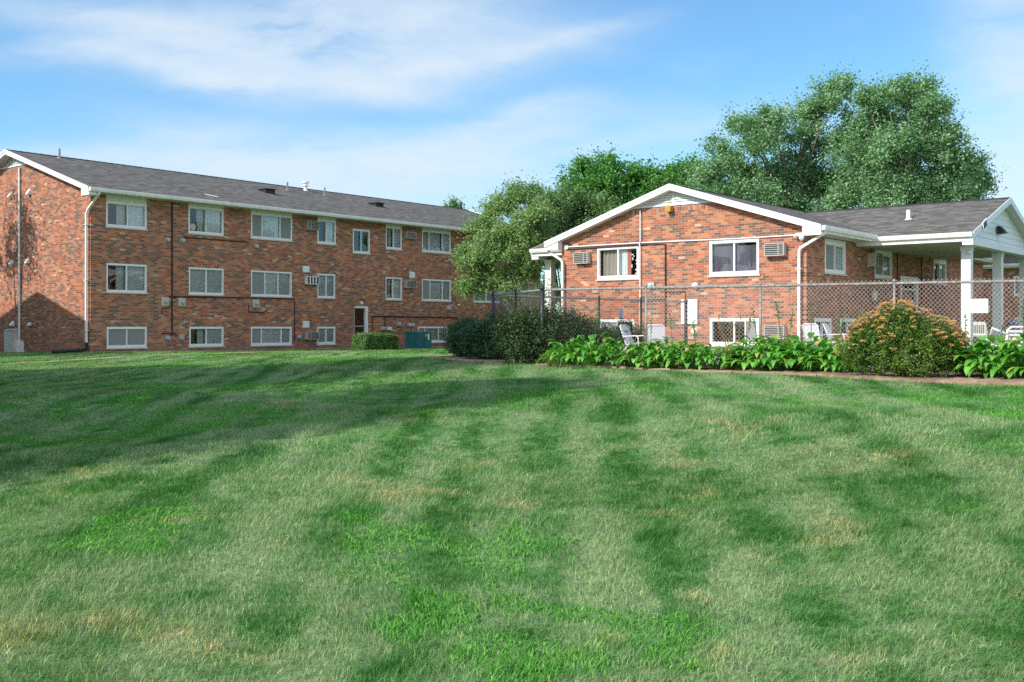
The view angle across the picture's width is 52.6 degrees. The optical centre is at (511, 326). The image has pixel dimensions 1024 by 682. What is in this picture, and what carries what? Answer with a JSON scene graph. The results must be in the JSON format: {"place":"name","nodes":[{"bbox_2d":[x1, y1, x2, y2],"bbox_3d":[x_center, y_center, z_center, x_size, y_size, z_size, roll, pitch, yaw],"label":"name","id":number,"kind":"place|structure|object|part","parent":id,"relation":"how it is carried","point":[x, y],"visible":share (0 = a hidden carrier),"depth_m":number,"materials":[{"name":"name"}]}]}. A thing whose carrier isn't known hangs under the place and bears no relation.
{"place":"outdoors","nodes":[
{"label":"outdoors","id":0,"kind":"place"},
{"bbox_2d":[0,350,337,363],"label":"path","id":1,"kind":"structure","parent":0,"point":[146,355],"depth_m":35.59,"materials":[{"name":"grey concrete"}]},
{"bbox_2d":[0,341,1023,681],"bbox_3d":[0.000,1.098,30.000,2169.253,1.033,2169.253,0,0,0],"label":"lawn","id":2,"kind":"structure","parent":0,"point":[846,605],"depth_m":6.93,"materials":[{"name":"green plant"}]},
{"bbox_2d":[83,346,444,352],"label":"soil strip","id":3,"kind":"object","parent":2,"relation":"on","point":[247,349],"visible":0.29,"depth_m":47.11,"materials":[{"name":"brown soil"}]},
{"bbox_2d":[0,148,540,353],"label":"apartment building","id":4,"kind":"structure","parent":2,"relation":"on","point":[97,256],"depth_m":45.85,"materials":[{"name":"brick"}]},
{"bbox_2d":[105,195,147,230],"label":"window","id":5,"kind":"structure","parent":4,"relation":"in","point":[136,208],"depth_m":42.39,"materials":[{"name":"grey glass"}]},
{"bbox_2d":[105,263,147,293],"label":"window","id":6,"kind":"structure","parent":4,"relation":"in","point":[135,275],"depth_m":42.48,"materials":[{"name":"white plastic"}]},
{"bbox_2d":[106,327,147,348],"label":"window","id":7,"kind":"structure","parent":4,"relation":"in","point":[117,337],"depth_m":42.27,"materials":[{"name":"glass"}]},
{"bbox_2d":[187,203,224,236],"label":"window","id":8,"kind":"structure","parent":4,"relation":"in","point":[209,219],"depth_m":45.32,"materials":[{"name":"glass"}]},
{"bbox_2d":[188,267,224,295],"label":"window","id":9,"kind":"structure","parent":4,"relation":"in","point":[202,281],"depth_m":45.23,"materials":[{"name":"white plastic"}]},
{"bbox_2d":[188,327,224,347],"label":"window","id":10,"kind":"structure","parent":4,"relation":"in","point":[214,336],"depth_m":45.39,"materials":[{"name":"grey glass"}]},
{"bbox_2d":[250,270,292,297],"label":"window","id":11,"kind":"structure","parent":4,"relation":"in","point":[273,284],"depth_m":48.03,"materials":[{"name":"white plastic"}]},
{"bbox_2d":[250,327,292,346],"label":"window","id":12,"kind":"structure","parent":4,"relation":"in","point":[260,336],"depth_m":48.02,"materials":[{"name":"grey glass"}]},
{"bbox_2d":[250,210,293,241],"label":"window","id":13,"kind":"structure","parent":4,"relation":"in","point":[271,226],"depth_m":47.99,"materials":[{"name":"grey glass"}]},
{"bbox_2d":[317,274,335,298],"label":"window","id":14,"kind":"structure","parent":4,"relation":"in","point":[326,287],"depth_m":50.49,"materials":[{"name":"grey glass"}]},
{"bbox_2d":[316,327,336,344],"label":"window","id":15,"kind":"structure","parent":4,"relation":"in","point":[327,334],"depth_m":50.52,"materials":[{"name":"grey glass"}]},
{"bbox_2d":[317,217,336,245],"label":"window","id":16,"kind":"structure","parent":4,"relation":"in","point":[329,223],"depth_m":50.68,"materials":[{"name":"glass"}]},
{"bbox_2d":[354,306,367,334],"bbox_3d":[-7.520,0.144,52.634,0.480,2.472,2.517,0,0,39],"label":"door","id":17,"kind":"structure","parent":4,"relation":"in","point":[360,312],"depth_m":52.50,"materials":[{"name":"white plastic"}]},
{"bbox_2d":[352,229,370,254],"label":"window","id":18,"kind":"structure","parent":4,"relation":"in","point":[361,230],"depth_m":52.24,"materials":[{"name":"white plastic"}]},
{"bbox_2d":[385,224,402,250],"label":"window","id":19,"kind":"structure","parent":4,"relation":"in","point":[396,229],"depth_m":54.13,"materials":[{"name":"glass"}]},
{"bbox_2d":[385,277,402,300],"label":"window","id":20,"kind":"structure","parent":4,"relation":"in","point":[396,283],"depth_m":54.13,"materials":[{"name":"glass"}]},
{"bbox_2d":[418,327,446,342],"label":"window","id":21,"kind":"structure","parent":4,"relation":"in","point":[434,330],"depth_m":56.55,"materials":[{"name":"white plastic"}]},
{"bbox_2d":[422,228,450,254],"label":"window","id":22,"kind":"structure","parent":4,"relation":"in","point":[433,235],"depth_m":56.68,"materials":[{"name":"grey glass"}]},
{"bbox_2d":[421,279,451,301],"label":"window","id":23,"kind":"structure","parent":4,"relation":"in","point":[433,290],"depth_m":56.60,"materials":[{"name":"grey glass"}]},
{"bbox_2d":[473,284,498,302],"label":"window","id":24,"kind":"structure","parent":4,"relation":"in","point":[488,298],"depth_m":59.74,"materials":[{"name":"white plastic"}]},
{"bbox_2d":[351,331,398,349],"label":"box hedge","id":25,"kind":"object","parent":2,"relation":"on","point":[373,341],"visible":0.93,"depth_m":44.69,"materials":[{"name":"green plant"}]},
{"bbox_2d":[405,331,431,348],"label":"transformer cabinet","id":26,"kind":"object","parent":2,"relation":"on","point":[417,339],"visible":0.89,"depth_m":52.90,"materials":[{"name":"metal"}]},
{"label":"door","id":27,"kind":"part","parent":26,"relation":"part of","materials":[{"name":"teal metal"}]},
{"bbox_2d":[440,193,464,208],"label":"conifer tree","id":28,"kind":"object","parent":2,"relation":"on","point":[452,203],"visible":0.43,"depth_m":94.94,"materials":[{"name":"green plant"}]},
{"bbox_2d":[446,170,564,314],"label":"ornamental tree","id":29,"kind":"object","parent":2,"relation":"on","point":[531,223],"visible":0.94,"depth_m":42.95,"materials":[{"name":"green plant"}]},
{"bbox_2d":[494,287,539,359],"bbox_3d":[0.091,0.086,22.597,0.064,1.788,3.399,0,0,-17],"label":"chain link fence","id":30,"kind":"object","parent":2,"relation":"on","point":[537,290],"visible":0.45,"depth_m":22.58,"materials":[{"name":"metal"}]},
{"bbox_2d":[495,261,590,317],"bbox_3d":[0.862,-0.706,36.867,3.108,3.120,4.046,0,0,36],"label":"twiggy shrub","id":31,"kind":"object","parent":2,"relation":"on","point":[539,294],"visible":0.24,"depth_m":36.94,"materials":[{"name":"green plant"}]},
{"bbox_2d":[499,170,621,307],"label":"elm tree","id":32,"kind":"object","parent":2,"relation":"on","point":[579,203],"visible":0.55,"depth_m":45.89,"materials":[{"name":"green plant"}]},
{"bbox_2d":[491,292,687,354],"bbox_3d":[2.416,0.087,27.790,0.121,1.786,9.106,0,0,39],"label":"chain link fence","id":33,"kind":"object","parent":2,"relation":"on","point":[685,301],"visible":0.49,"depth_m":28.66,"materials":[{"name":"metal"}]},
{"bbox_2d":[619,309,622,318],"bbox_3d":[2.996,-0.340,28.480,0.006,0.281,0.200,0,0,39],"label":"fence sign","id":34,"kind":"object","parent":33,"relation":"attached to","point":[621,314],"visible":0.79,"depth_m":28.49,"materials":[{"name":"white metal"}]},
{"bbox_2d":[549,140,693,222],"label":"maple tree","id":35,"kind":"object","parent":2,"relation":"on","point":[634,181],"visible":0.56,"depth_m":55.52,"materials":[{"name":"green plant"}]},
{"bbox_2d":[652,152,725,192],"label":"maple tree","id":36,"kind":"object","parent":2,"relation":"on","point":[677,165],"visible":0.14,"depth_m":65.16,"materials":[{"name":"green plant"}]},
{"bbox_2d":[716,370,732,373],"bbox_3d":[3.478,0.747,16.970,0.184,0.044,0.362,-1,1,-31],"label":"edging stone","id":37,"kind":"object","parent":2,"relation":"on","point":[724,371],"visible":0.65,"depth_m":16.93,"materials":[{"name":"beige stone"}]},
{"bbox_2d":[427,355,1023,384],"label":"flowerbed soil","id":38,"kind":"structure","parent":2,"relation":"on","point":[982,380],"depth_m":16.11,"materials":[{"name":"brown soil"}]},
{"bbox_2d":[436,315,491,356],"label":"yew bush","id":39,"kind":"object","parent":38,"relation":"on","point":[452,344],"visible":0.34,"depth_m":24.46,"materials":[{"name":"green plant"}]},
{"bbox_2d":[454,306,532,359],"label":"yew bush","id":40,"kind":"object","parent":38,"relation":"on","point":[476,330],"visible":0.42,"depth_m":23.17,"materials":[{"name":"green plant"}]},
{"bbox_2d":[484,297,588,364],"bbox_3d":[0.481,0.123,21.153,2.142,1.429,1.418,0,0,0],"label":"spirea bush","id":41,"kind":"object","parent":38,"relation":"on","point":[519,325],"visible":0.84,"depth_m":21.01,"materials":[{"name":"green plant"}]},
{"bbox_2d":[545,355,569,366],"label":"daylily plant","id":42,"kind":"object","parent":38,"relation":"on","point":[553,362],"visible":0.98,"depth_m":19.39,"materials":[{"name":"green plant"}]},
{"bbox_2d":[544,348,578,364],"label":"daylily plant","id":43,"kind":"object","parent":38,"relation":"on","point":[564,363],"visible":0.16,"depth_m":20.30,"materials":[{"name":"green plant"}]},
{"bbox_2d":[536,339,598,366],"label":"hosta plant","id":44,"kind":"object","parent":38,"relation":"on","point":[558,344],"visible":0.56,"depth_m":19.95,"materials":[{"name":"green plant"}]},
{"bbox_2d":[552,306,625,365],"bbox_3d":[1.447,0.197,19.492,1.399,1.146,1.445,0,0,4],"label":"hosta plant","id":45,"kind":"object","parent":38,"relation":"on","point":[580,348],"visible":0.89,"depth_m":19.38,"materials":[{"name":"green plant"}]},
{"bbox_2d":[579,339,614,364],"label":"daylily plant","id":46,"kind":"object","parent":38,"relation":"on","point":[602,363],"visible":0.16,"depth_m":20.03,"materials":[{"name":"green plant"}]},
{"bbox_2d":[584,340,640,367],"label":"hosta plant","id":47,"kind":"object","parent":38,"relation":"on","point":[607,347],"visible":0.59,"depth_m":19.23,"materials":[{"name":"green plant"}]},
{"bbox_2d":[614,345,646,366],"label":"plant","id":48,"kind":"object","parent":38,"relation":"on","point":[624,363],"visible":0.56,"depth_m":19.03,"materials":[{"name":"green plant"}]},
{"bbox_2d":[614,318,681,368],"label":"hosta plant","id":49,"kind":"object","parent":38,"relation":"on","point":[637,350],"visible":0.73,"depth_m":18.55,"materials":[{"name":"green plant"}]},
{"bbox_2d":[631,341,690,367],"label":"hosta plant","id":50,"kind":"object","parent":38,"relation":"on","point":[654,353],"visible":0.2,"depth_m":19.16,"materials":[{"name":"green plant"}]},
{"bbox_2d":[635,313,706,367],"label":"hosta plant","id":51,"kind":"object","parent":38,"relation":"on","point":[667,358],"visible":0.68,"depth_m":18.34,"materials":[{"name":"green plant"}]},
{"bbox_2d":[659,341,715,367],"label":"hosta plant","id":52,"kind":"object","parent":38,"relation":"on","point":[683,349],"visible":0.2,"depth_m":18.83,"materials":[{"name":"green plant"}]},
{"bbox_2d":[661,320,730,368],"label":"hosta plant","id":53,"kind":"object","parent":38,"relation":"on","point":[690,348],"visible":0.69,"depth_m":18.05,"materials":[{"name":"green plant"}]},
{"bbox_2d":[680,343,743,369],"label":"hosta plant","id":54,"kind":"object","parent":38,"relation":"on","point":[717,364],"visible":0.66,"depth_m":17.84,"materials":[{"name":"green plant"}]},
{"bbox_2d":[706,316,763,368],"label":"daylily plant","id":55,"kind":"object","parent":38,"relation":"on","point":[735,365],"visible":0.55,"depth_m":18.02,"materials":[{"name":"green plant"}]},
{"bbox_2d":[720,308,801,370],"bbox_3d":[4.246,0.229,17.478,1.450,1.060,1.498,0,0,15],"label":"hosta plant","id":56,"kind":"object","parent":38,"relation":"on","point":[748,353],"visible":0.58,"depth_m":17.27,"materials":[{"name":"green plant"}]},
{"bbox_2d":[738,342,792,369],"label":"hosta plant","id":57,"kind":"object","parent":38,"relation":"on","point":[746,358],"visible":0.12,"depth_m":17.72,"materials":[{"name":"green plant"}]},
{"bbox_2d":[739,302,831,370],"bbox_3d":[4.577,0.171,17.305,1.520,1.154,1.556,0,0,-14],"label":"hosta plant","id":58,"kind":"object","parent":38,"relation":"on","point":[776,346],"visible":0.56,"depth_m":17.11,"materials":[{"name":"green plant"}]},
{"bbox_2d":[771,342,817,369],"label":"hosta plant","id":59,"kind":"object","parent":38,"relation":"on","point":[798,356],"visible":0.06,"depth_m":17.64,"materials":[{"name":"green plant"}]},
{"bbox_2d":[761,303,848,370],"bbox_3d":[4.864,0.186,17.005,1.596,1.146,1.545,0,0,38],"label":"hosta plant","id":60,"kind":"object","parent":38,"relation":"on","point":[819,342],"visible":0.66,"depth_m":16.83,"materials":[{"name":"green plant"}]},
{"bbox_2d":[793,346,849,369],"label":"hosta plant","id":61,"kind":"object","parent":38,"relation":"on","point":[807,352],"visible":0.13,"depth_m":17.14,"materials":[{"name":"green plant"}]},
{"bbox_2d":[795,313,876,371],"bbox_3d":[5.250,0.271,16.665,1.303,0.955,1.272,0,0,-18],"label":"hosta plant","id":62,"kind":"object","parent":38,"relation":"on","point":[834,366],"visible":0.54,"depth_m":16.55,"materials":[{"name":"green plant"}]},
{"bbox_2d":[823,346,878,371],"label":"hosta plant","id":63,"kind":"object","parent":38,"relation":"on","point":[849,362],"visible":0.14,"depth_m":16.94,"materials":[{"name":"green plant"}]},
{"bbox_2d":[832,299,971,377],"bbox_3d":[5.792,0.214,15.403,1.800,1.246,1.487,0,0,-35],"label":"flowering spirea","id":64,"kind":"object","parent":38,"relation":"on","point":[916,342],"visible":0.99,"depth_m":15.23,"materials":[{"name":"green plant"}]},
{"bbox_2d":[919,314,997,375],"bbox_3d":[6.768,0.288,15.672,1.238,0.946,1.278,0,0,-25],"label":"hosta plant","id":65,"kind":"object","parent":38,"relation":"on","point":[961,373],"visible":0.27,"depth_m":15.40,"materials":[{"name":"green plant"}]},
{"bbox_2d":[952,380,978,384],"bbox_3d":[6.075,0.754,13.915,0.366,0.057,0.208,-5,-3,43],"label":"edging stone","id":66,"kind":"object","parent":38,"relation":"on","point":[966,381],"visible":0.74,"depth_m":13.85,"materials":[{"name":"beige stone"}]},
{"bbox_2d":[933,336,1023,378],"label":"hosta plant","id":67,"kind":"object","parent":38,"relation":"on","point":[981,347],"visible":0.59,"depth_m":15.03,"materials":[{"name":"green plant"}]},
{"bbox_2d":[952,335,1023,378],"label":"hosta plant","id":68,"kind":"object","parent":38,"relation":"on","point":[968,369],"visible":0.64,"depth_m":14.78,"materials":[{"name":"green plant"}]},
{"bbox_2d":[960,324,1019,374],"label":"hosta plant","id":69,"kind":"object","parent":38,"relation":"on","point":[992,352],"visible":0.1,"depth_m":15.75,"materials":[{"name":"green plant"}]},
{"bbox_2d":[984,299,1023,375],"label":"hosta plant","id":70,"kind":"object","parent":38,"relation":"on","point":[1018,338],"visible":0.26,"depth_m":15.47,"materials":[{"name":"green plant"}]},
{"bbox_2d":[990,346,1023,375],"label":"hosta plant","id":71,"kind":"object","parent":38,"relation":"on","point":[1004,360],"visible":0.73,"depth_m":14.62,"materials":[{"name":"green plant"}]},
{"bbox_2d":[1015,355,1023,373],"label":"hosta plant","id":72,"kind":"object","parent":38,"relation":"on","point":[1022,362],"visible":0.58,"depth_m":14.74,"materials":[{"name":"green plant"}]},
{"bbox_2d":[529,183,1023,348],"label":"apartment building","id":73,"kind":"structure","parent":2,"relation":"on","point":[669,234],"depth_m":36.03,"materials":[{"name":"brick"}]},
{"bbox_2d":[600,319,633,331],"bbox_3d":[3.800,0.233,37.378,1.584,0.945,0.145,0,0,39],"label":"window","id":74,"kind":"structure","parent":73,"relation":"in","point":[609,321],"depth_m":37.54,"materials":[{"name":"white plastic"}]},
{"bbox_2d":[596,246,638,280],"bbox_3d":[3.861,-2.257,37.404,1.875,1.225,0.260,0,0,39],"label":"window","id":75,"kind":"structure","parent":73,"relation":"in","point":[617,265],"depth_m":37.45,"materials":[{"name":"white plastic"}]},
{"bbox_2d":[708,318,758,346],"bbox_3d":[7.387,0.223,34.457,1.886,0.965,0.145,0,0,39],"label":"window","id":76,"kind":"structure","parent":73,"relation":"in","point":[746,320],"depth_m":34.39,"materials":[{"name":"white plastic"}]},
{"bbox_2d":[708,238,759,276],"bbox_3d":[7.406,-2.257,34.486,1.899,1.225,0.215,0,0,39],"label":"window","id":77,"kind":"structure","parent":73,"relation":"in","point":[733,260],"depth_m":34.48,"materials":[{"name":"white plastic"}]},
{"bbox_2d":[814,318,831,347],"bbox_3d":[10.133,0.223,33.872,0.145,0.965,1.496,0,0,39],"label":"window","id":78,"kind":"structure","parent":73,"relation":"in","point":[821,320],"depth_m":33.88,"materials":[{"name":"white plastic"}]},
{"bbox_2d":[824,238,846,275],"bbox_3d":[10.769,-2.295,34.686,0.188,1.180,1.873,0,0,39],"label":"window","id":79,"kind":"structure","parent":73,"relation":"in","point":[833,247],"depth_m":34.66,"materials":[{"name":"white plastic"}]},
{"bbox_2d":[840,318,855,346],"bbox_3d":[11.510,0.223,35.561,0.145,0.965,1.562,0,0,39],"label":"window","id":80,"kind":"structure","parent":73,"relation":"in","point":[848,320],"depth_m":35.54,"materials":[{"name":"white plastic"}]},
{"bbox_2d":[874,250,892,280],"bbox_3d":[13.644,-2.295,38.210,0.182,1.180,1.897,0,0,39],"label":"window","id":81,"kind":"structure","parent":73,"relation":"in","point":[883,273],"depth_m":38.58,"materials":[{"name":"white plastic"}]},
{"bbox_2d":[900,276,917,314],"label":"door","id":82,"kind":"structure","parent":73,"relation":"in","point":[908,279],"depth_m":40.49,"materials":[{"name":"white plastic"}]},
{"bbox_2d":[933,259,947,285],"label":"window","id":83,"kind":"structure","parent":73,"relation":"in","point":[941,264],"depth_m":43.60,"materials":[{"name":"white plastic"}]},
{"bbox_2d":[540,277,1023,371],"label":"chain link fence","id":84,"kind":"object","parent":2,"relation":"on","point":[894,283],"visible":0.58,"depth_m":18.80,"materials":[{"name":"metal"}]},
{"bbox_2d":[675,59,894,211],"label":"maple tree","id":85,"kind":"object","parent":2,"relation":"on","point":[787,181],"visible":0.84,"depth_m":59.60,"materials":[{"name":"green plant"}]},
{"bbox_2d":[802,373,816,376],"bbox_3d":[4.508,0.748,15.710,0.164,0.060,0.369,-5,1,-21],"label":"edging stone","id":86,"kind":"object","parent":2,"relation":"on","point":[810,374],"visible":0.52,"depth_m":15.68,"materials":[{"name":"beige stone"}]},
{"bbox_2d":[884,378,901,381],"bbox_3d":[5.337,0.756,14.496,0.262,0.048,0.158,1,-1,42],"label":"edging stone","id":87,"kind":"object","parent":2,"relation":"on","point":[896,379],"visible":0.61,"depth_m":14.41,"materials":[{"name":"beige stone"}]},
{"bbox_2d":[812,60,1008,210],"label":"maple tree","id":88,"kind":"object","parent":2,"relation":"on","point":[885,158],"visible":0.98,"depth_m":55.86,"materials":[{"name":"green plant"}]},
{"bbox_2d":[983,257,1022,340],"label":"brick building","id":89,"kind":"structure","parent":2,"relation":"on","point":[1010,267],"depth_m":60.44,"materials":[{"name":"red brick"}]},
{"bbox_2d":[1013,276,1018,296],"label":"window","id":90,"kind":"structure","parent":89,"relation":"in","point":[1016,277],"depth_m":60.12,"materials":[{"name":"grey glass"}]},
{"bbox_2d":[1014,382,1023,385],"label":"edging stone","id":91,"kind":"object","parent":2,"relation":"on","point":[1020,383],"visible":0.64,"depth_m":13.40,"materials":[{"name":"beige stone"}]},
{"bbox_2d":[0,0,1023,310],"label":"sky","id":92,"kind":"structure","parent":0,"point":[416,101],"materials":[{"name":"blue"}]},
{"bbox_2d":[575,348,1001,368],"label":"pool deck","id":93,"kind":"structure","parent":0,"point":[755,351],"depth_m":25.17,"materials":[{"name":"concrete"}]},
{"bbox_2d":[567,310,624,359],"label":"spirea bush","id":94,"kind":"object","parent":93,"relation":"on","point":[598,330],"visible":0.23,"depth_m":21.66,"materials":[{"name":"green plant"}]},
{"bbox_2d":[602,316,644,350],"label":"spirea bush","id":95,"kind":"object","parent":93,"relation":"on","point":[635,331],"visible":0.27,"depth_m":26.39,"materials":[{"name":"green plant"}]},
{"bbox_2d":[620,325,647,354],"bbox_3d":[3.049,0.361,26.015,0.594,0.796,0.490,0,0,35],"label":"lawn chair","id":96,"kind":"object","parent":93,"relation":"on","point":[627,336],"visible":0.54,"depth_m":26.08,"materials":[{"name":"plastic"}]},
{"bbox_2d":[647,325,669,349],"bbox_3d":[3.594,0.361,25.575,0.490,0.796,0.594,0,0,20],"label":"lawn chair","id":97,"kind":"object","parent":93,"relation":"on","point":[654,333],"visible":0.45,"depth_m":25.39,"materials":[{"name":"plastic"}]},
{"bbox_2d":[802,323,828,347],"bbox_3d":[7.746,0.332,26.481,0.490,0.796,0.594,0,0,45],"label":"lawn chair","id":98,"kind":"object","parent":93,"relation":"on","point":[806,331],"visible":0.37,"depth_m":26.34,"materials":[{"name":"plastic"}]},
{"bbox_2d":[823,324,848,345],"bbox_3d":[8.507,0.331,27.213,0.594,0.796,0.490,0,0,30],"label":"lawn chair","id":99,"kind":"object","parent":93,"relation":"on","point":[826,328],"visible":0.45,"depth_m":27.28,"materials":[{"name":"plastic"}]},
{"bbox_2d":[973,322,987,340],"bbox_3d":[16.437,0.305,36.546,0.660,0.910,0.620,0,0,25],"label":"plastic chair","id":100,"kind":"object","parent":93,"relation":"on","point":[985,329],"visible":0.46,"depth_m":36.31,"materials":[{"name":"white plastic"}]},
{"bbox_2d":[966,326,1022,346],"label":"chaise lounge","id":101,"kind":"object","parent":93,"relation":"on","point":[1008,330],"visible":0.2,"depth_m":19.58,"materials":[{"name":"white plastic"}]},
{"bbox_2d":[1007,319,1018,337],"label":"lawn chair","id":102,"kind":"object","parent":93,"relation":"on","point":[1013,323],"visible":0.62,"depth_m":43.83,"materials":[{"name":"white plastic"}]}
]}

